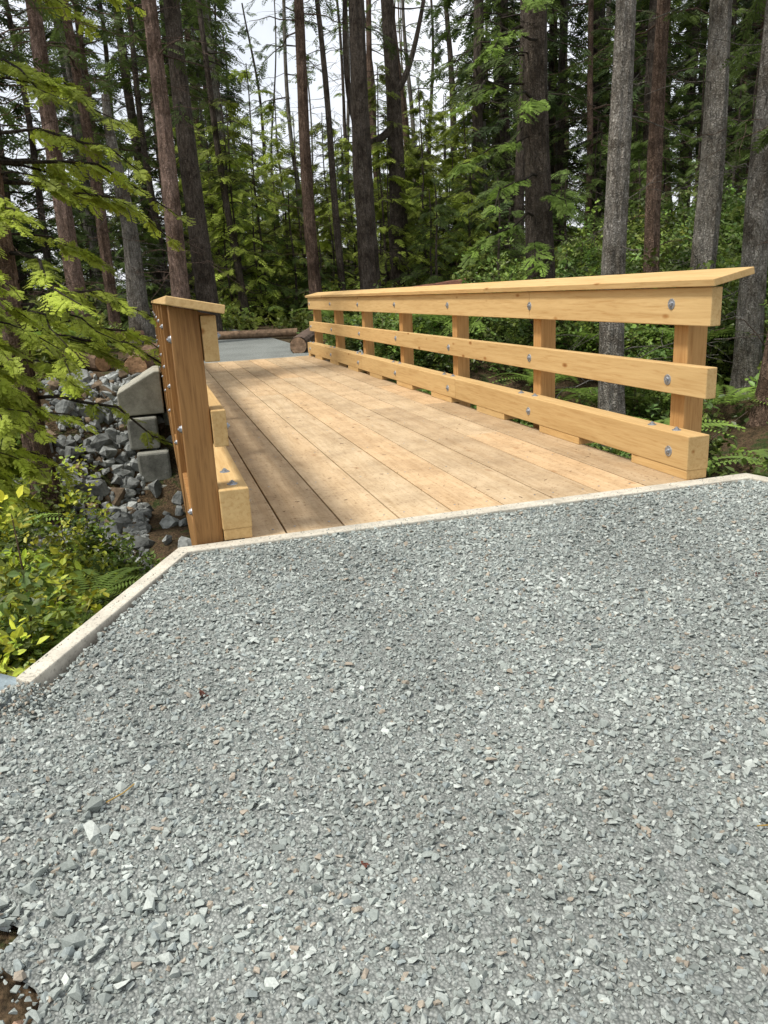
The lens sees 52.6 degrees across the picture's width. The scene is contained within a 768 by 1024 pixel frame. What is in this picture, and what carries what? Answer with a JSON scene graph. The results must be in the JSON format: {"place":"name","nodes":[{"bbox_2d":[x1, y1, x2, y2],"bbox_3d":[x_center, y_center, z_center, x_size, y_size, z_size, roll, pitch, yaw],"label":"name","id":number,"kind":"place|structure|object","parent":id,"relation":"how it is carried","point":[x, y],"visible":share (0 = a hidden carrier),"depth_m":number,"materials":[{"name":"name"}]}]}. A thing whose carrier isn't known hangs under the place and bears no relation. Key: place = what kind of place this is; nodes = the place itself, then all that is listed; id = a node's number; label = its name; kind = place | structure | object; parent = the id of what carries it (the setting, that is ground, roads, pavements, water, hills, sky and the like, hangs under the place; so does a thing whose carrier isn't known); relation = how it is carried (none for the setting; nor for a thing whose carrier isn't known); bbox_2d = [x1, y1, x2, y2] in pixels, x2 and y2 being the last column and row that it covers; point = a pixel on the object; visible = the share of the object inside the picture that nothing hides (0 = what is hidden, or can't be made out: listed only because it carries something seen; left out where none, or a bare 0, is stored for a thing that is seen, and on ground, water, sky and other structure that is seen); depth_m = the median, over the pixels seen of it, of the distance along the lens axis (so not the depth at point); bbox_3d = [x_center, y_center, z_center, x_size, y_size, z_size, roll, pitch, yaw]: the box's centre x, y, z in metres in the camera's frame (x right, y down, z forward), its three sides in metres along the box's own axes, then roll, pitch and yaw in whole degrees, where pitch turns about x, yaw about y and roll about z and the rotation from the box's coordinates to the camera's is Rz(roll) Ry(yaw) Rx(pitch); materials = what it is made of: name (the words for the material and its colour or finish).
{"place":"outdoors","nodes":[
{"label":"outdoors","id":0,"kind":"place"},
{"bbox_2d":[122,325,308,362],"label":"gravel path","id":1,"kind":"structure","parent":0,"point":[244,349],"depth_m":17.47,"materials":[{"name":"grey gravel"}]},
{"bbox_2d":[217,328,297,339],"bbox_3d":[-3.763,-4.530,19.870,3.118,0.230,0.211,-3,16,-1],"label":"fallen log","id":2,"kind":"object","parent":1,"relation":"on","point":[262,333],"visible":0.58,"depth_m":19.80,"materials":[{"name":"brown wood"}]},
{"bbox_2d":[290,327,314,352],"bbox_3d":[-1.763,-3.882,17.525,0.392,0.460,2.350,-2,16,3],"label":"cut log","id":3,"kind":"object","parent":1,"relation":"on","point":[299,342],"visible":0.66,"depth_m":16.45,"materials":[{"name":"brown wood"}]},
{"bbox_2d":[0,0,740,288],"label":"sky","id":4,"kind":"structure","parent":0,"point":[263,33],"materials":[{"name":"white"}]},
{"bbox_2d":[0,481,767,1023],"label":"gravel path","id":5,"kind":"structure","parent":0,"point":[738,991],"depth_m":2.12,"materials":[{"name":"grey gravel"}]},
{"bbox_2d":[0,475,767,1023],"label":"gravel stones","id":6,"kind":"object","parent":5,"relation":"on","point":[80,939],"visible":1,"depth_m":2.29,"materials":[{"name":"grey gravel"}]},
{"bbox_2d":[106,364,767,867],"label":"leaf litter","id":7,"kind":"object","parent":6,"relation":"on","point":[202,692],"visible":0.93,"depth_m":2.64,"materials":[{"name":"brown plant"}]},
{"bbox_2d":[0,239,767,1023],"bbox_3d":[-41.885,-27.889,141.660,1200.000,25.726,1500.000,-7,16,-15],"label":"ground","id":8,"kind":"structure","parent":0,"point":[754,439],"depth_m":13.24,"materials":[{"name":"brown soil"}]},
{"bbox_2d":[0,674,19,710],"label":"boulder","id":9,"kind":"object","parent":8,"relation":"on","point":[6,680],"visible":0.07,"depth_m":3.22,"materials":[{"name":"grey stone"}]},
{"bbox_2d":[0,355,83,554],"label":"huckleberry bushes","id":10,"kind":"object","parent":8,"relation":"on","point":[19,445],"visible":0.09,"depth_m":11.77,"materials":[{"name":"green plant"}]},
{"bbox_2d":[0,924,90,1023],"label":"bank rocks","id":11,"kind":"object","parent":8,"relation":"on","point":[18,1021],"visible":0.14,"depth_m":1.67,"materials":[{"name":"stone"}]},
{"bbox_2d":[0,215,98,531],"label":"cedar sapling","id":12,"kind":"object","parent":8,"relation":"on","point":[14,419],"visible":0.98,"depth_m":7.40,"materials":[{"name":"green plant"}]},
{"bbox_2d":[0,0,138,319],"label":"hemlock tree","id":13,"kind":"object","parent":8,"relation":"on","point":[73,272],"visible":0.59,"depth_m":17.90,"materials":[{"name":"green plant"}]},
{"bbox_2d":[0,444,165,676],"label":"salal bushes","id":14,"kind":"object","parent":8,"relation":"on","point":[43,567],"visible":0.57,"depth_m":6.01,"materials":[{"name":"green plant"}]},
{"bbox_2d":[56,349,111,371],"bbox_3d":[-6.202,-3.192,15.927,0.380,0.532,2.433,-15,20,-37],"label":"cut log","id":15,"kind":"object","parent":8,"relation":"on","point":[101,364],"visible":0.29,"depth_m":15.10,"materials":[{"name":"brown wood"}]},
{"bbox_2d":[8,0,162,340],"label":"hemlock tree","id":16,"kind":"object","parent":8,"relation":"on","point":[104,241],"visible":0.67,"depth_m":18.47,"materials":[{"name":"brown plant"}]},
{"bbox_2d":[0,0,195,527],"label":"cedar tree","id":17,"kind":"object","parent":8,"relation":"on","point":[22,72],"visible":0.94,"depth_m":10.97,"materials":[{"name":"green plant"}]},
{"bbox_2d":[60,330,144,339],"bbox_3d":[-7.237,-4.377,19.285,2.554,0.382,0.255,-14,19,-33],"label":"fallen log","id":18,"kind":"object","parent":8,"relation":"on","point":[142,333],"visible":0.13,"depth_m":19.84,"materials":[{"name":"brown wood"}]},
{"bbox_2d":[22,89,211,342],"bbox_3d":[-6.658,-7.188,19.717,3.539,6.333,3.966,12,22,43],"label":"cedar tree","id":19,"kind":"object","parent":8,"relation":"on","point":[136,293],"visible":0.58,"depth_m":19.78,"materials":[{"name":"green plant"}]},
{"bbox_2d":[117,366,164,415],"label":"concrete wing wall","id":20,"kind":"structure","parent":8,"relation":"on","point":[141,394],"depth_m":13.61,"materials":[{"name":"grey concrete"}]},
{"bbox_2d":[124,342,158,371],"bbox_3d":[-4.925,-3.144,15.980,0.511,0.561,2.505,-5,16,-7],"label":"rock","id":21,"kind":"object","parent":8,"relation":"on","point":[135,364],"visible":0.39,"depth_m":14.83,"materials":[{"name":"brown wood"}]},
{"bbox_2d":[127,414,160,449],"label":"concrete block","id":22,"kind":"structure","parent":8,"relation":"on","point":[135,430],"depth_m":13.68,"materials":[{"name":"grey concrete"}]},
{"bbox_2d":[135,485,166,489],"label":"concrete block","id":23,"kind":"structure","parent":8,"relation":"on","point":[147,488],"depth_m":13.69,"materials":[{"name":"grey concrete"}]},
{"bbox_2d":[137,448,171,481],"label":"concrete block","id":24,"kind":"structure","parent":8,"relation":"on","point":[153,465],"depth_m":13.72,"materials":[{"name":"grey concrete"}]},
{"bbox_2d":[162,411,169,424],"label":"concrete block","id":25,"kind":"structure","parent":8,"relation":"on","point":[165,417],"depth_m":14.20,"materials":[{"name":"grey concrete"}]},
{"bbox_2d":[88,0,246,309],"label":"hemlock tree","id":26,"kind":"object","parent":8,"relation":"on","point":[178,277],"visible":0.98,"depth_m":17.69,"materials":[{"name":"brown plant"}]},
{"bbox_2d":[99,0,255,330],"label":"cedar tree","id":27,"kind":"object","parent":8,"relation":"on","point":[203,271],"visible":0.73,"depth_m":20.11,"materials":[{"name":"brown plant"}]},
{"bbox_2d":[0,349,392,570],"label":"riprap rocks","id":28,"kind":"object","parent":8,"relation":"on","point":[132,516],"visible":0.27,"depth_m":13.41,"materials":[{"name":"grey stone"}]},
{"bbox_2d":[126,0,291,320],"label":"hemlock tree","id":29,"kind":"object","parent":8,"relation":"on","point":[229,222],"visible":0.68,"depth_m":22.53,"materials":[{"name":"green plant"}]},
{"bbox_2d":[158,355,314,368],"bbox_3d":[-2.739,-1.799,15.934,3.550,2.590,0.240,-7,16,-15],"label":"concrete abutment","id":30,"kind":"object","parent":8,"relation":"on","point":[253,359],"visible":0.03,"depth_m":15.68,"materials":[{"name":"grey concrete"}]},
{"bbox_2d":[243,0,374,318],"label":"cedar tree","id":31,"kind":"object","parent":8,"relation":"on","point":[310,236],"visible":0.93,"depth_m":22.39,"materials":[{"name":"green plant"}]},
{"bbox_2d":[257,0,404,290],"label":"hemlock tree","id":32,"kind":"object","parent":8,"relation":"on","point":[335,213],"visible":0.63,"depth_m":23.88,"materials":[{"name":"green plant"}]},
{"bbox_2d":[296,0,420,313],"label":"fir tree","id":33,"kind":"object","parent":8,"relation":"on","point":[368,260],"visible":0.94,"depth_m":21.73,"materials":[{"name":"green plant"}]},
{"bbox_2d":[0,0,765,329],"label":"distant forest","id":34,"kind":"object","parent":8,"relation":"on","point":[444,224],"visible":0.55,"depth_m":27.79,"materials":[{"name":"green plant"}]},
{"bbox_2d":[0,156,767,477],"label":"undergrowth","id":35,"kind":"object","parent":8,"relation":"on","point":[586,261],"visible":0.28,"depth_m":16.13,"materials":[{"name":"green plant"}]},
{"bbox_2d":[0,292,767,665],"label":"sword ferns","id":36,"kind":"object","parent":8,"relation":"on","point":[108,586],"visible":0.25,"depth_m":10.35,"materials":[{"name":"green plant"}]},
{"bbox_2d":[16,473,767,702],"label":"edging","id":37,"kind":"object","parent":8,"relation":"on","point":[52,665],"visible":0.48,"depth_m":3.90,"materials":[{"name":"beige concrete"}]},
{"bbox_2d":[342,0,456,287],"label":"forked cedar tree","id":38,"kind":"object","parent":8,"relation":"on","point":[395,83],"visible":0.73,"depth_m":24.48,"materials":[{"name":"brown plant"}]},
{"bbox_2d":[388,278,465,295],"bbox_3d":[0.767,-5.462,19.274,2.565,0.533,0.283,-2,16,3],"label":"fallen log","id":39,"kind":"object","parent":8,"relation":"on","point":[450,282],"visible":0.21,"depth_m":19.12,"materials":[{"name":"brown wood"}]},
{"bbox_2d":[151,267,754,545],"bbox_3d":[-1.143,-1.837,9.878,3.242,1.825,12.256,-7,16,-15],"label":"wooden footbridge","id":40,"kind":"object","parent":8,"relation":"on","point":[233,487],"visible":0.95,"depth_m":5.68,"materials":[{"name":"wood"}]},
{"bbox_2d":[423,0,649,342],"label":"fir tree","id":41,"kind":"object","parent":8,"relation":"on","point":[540,199],"visible":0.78,"depth_m":14.70,"materials":[{"name":"green plant"}]},
{"bbox_2d":[531,0,764,454],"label":"fir tree","id":42,"kind":"object","parent":8,"relation":"on","point":[611,397],"visible":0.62,"depth_m":11.45,"materials":[{"name":"grey plant"}]},
{"bbox_2d":[550,0,765,336],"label":"cedar tree","id":43,"kind":"object","parent":8,"relation":"on","point":[655,157],"visible":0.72,"depth_m":15.01,"materials":[{"name":"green plant"}]},
{"bbox_2d":[603,0,760,365],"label":"cedar tree","id":44,"kind":"object","parent":8,"relation":"on","point":[707,221],"visible":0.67,"depth_m":13.82,"materials":[{"name":"grey plant"}]},
{"bbox_2d":[658,0,767,401],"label":"fir tree","id":45,"kind":"object","parent":8,"relation":"on","point":[751,291],"visible":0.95,"depth_m":12.68,"materials":[{"name":"grey plant"}]},
{"bbox_2d":[665,117,767,427],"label":"cedar tree","id":46,"kind":"object","parent":8,"relation":"on","point":[758,416],"visible":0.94,"depth_m":11.93,"materials":[{"name":"green plant"}]}
]}

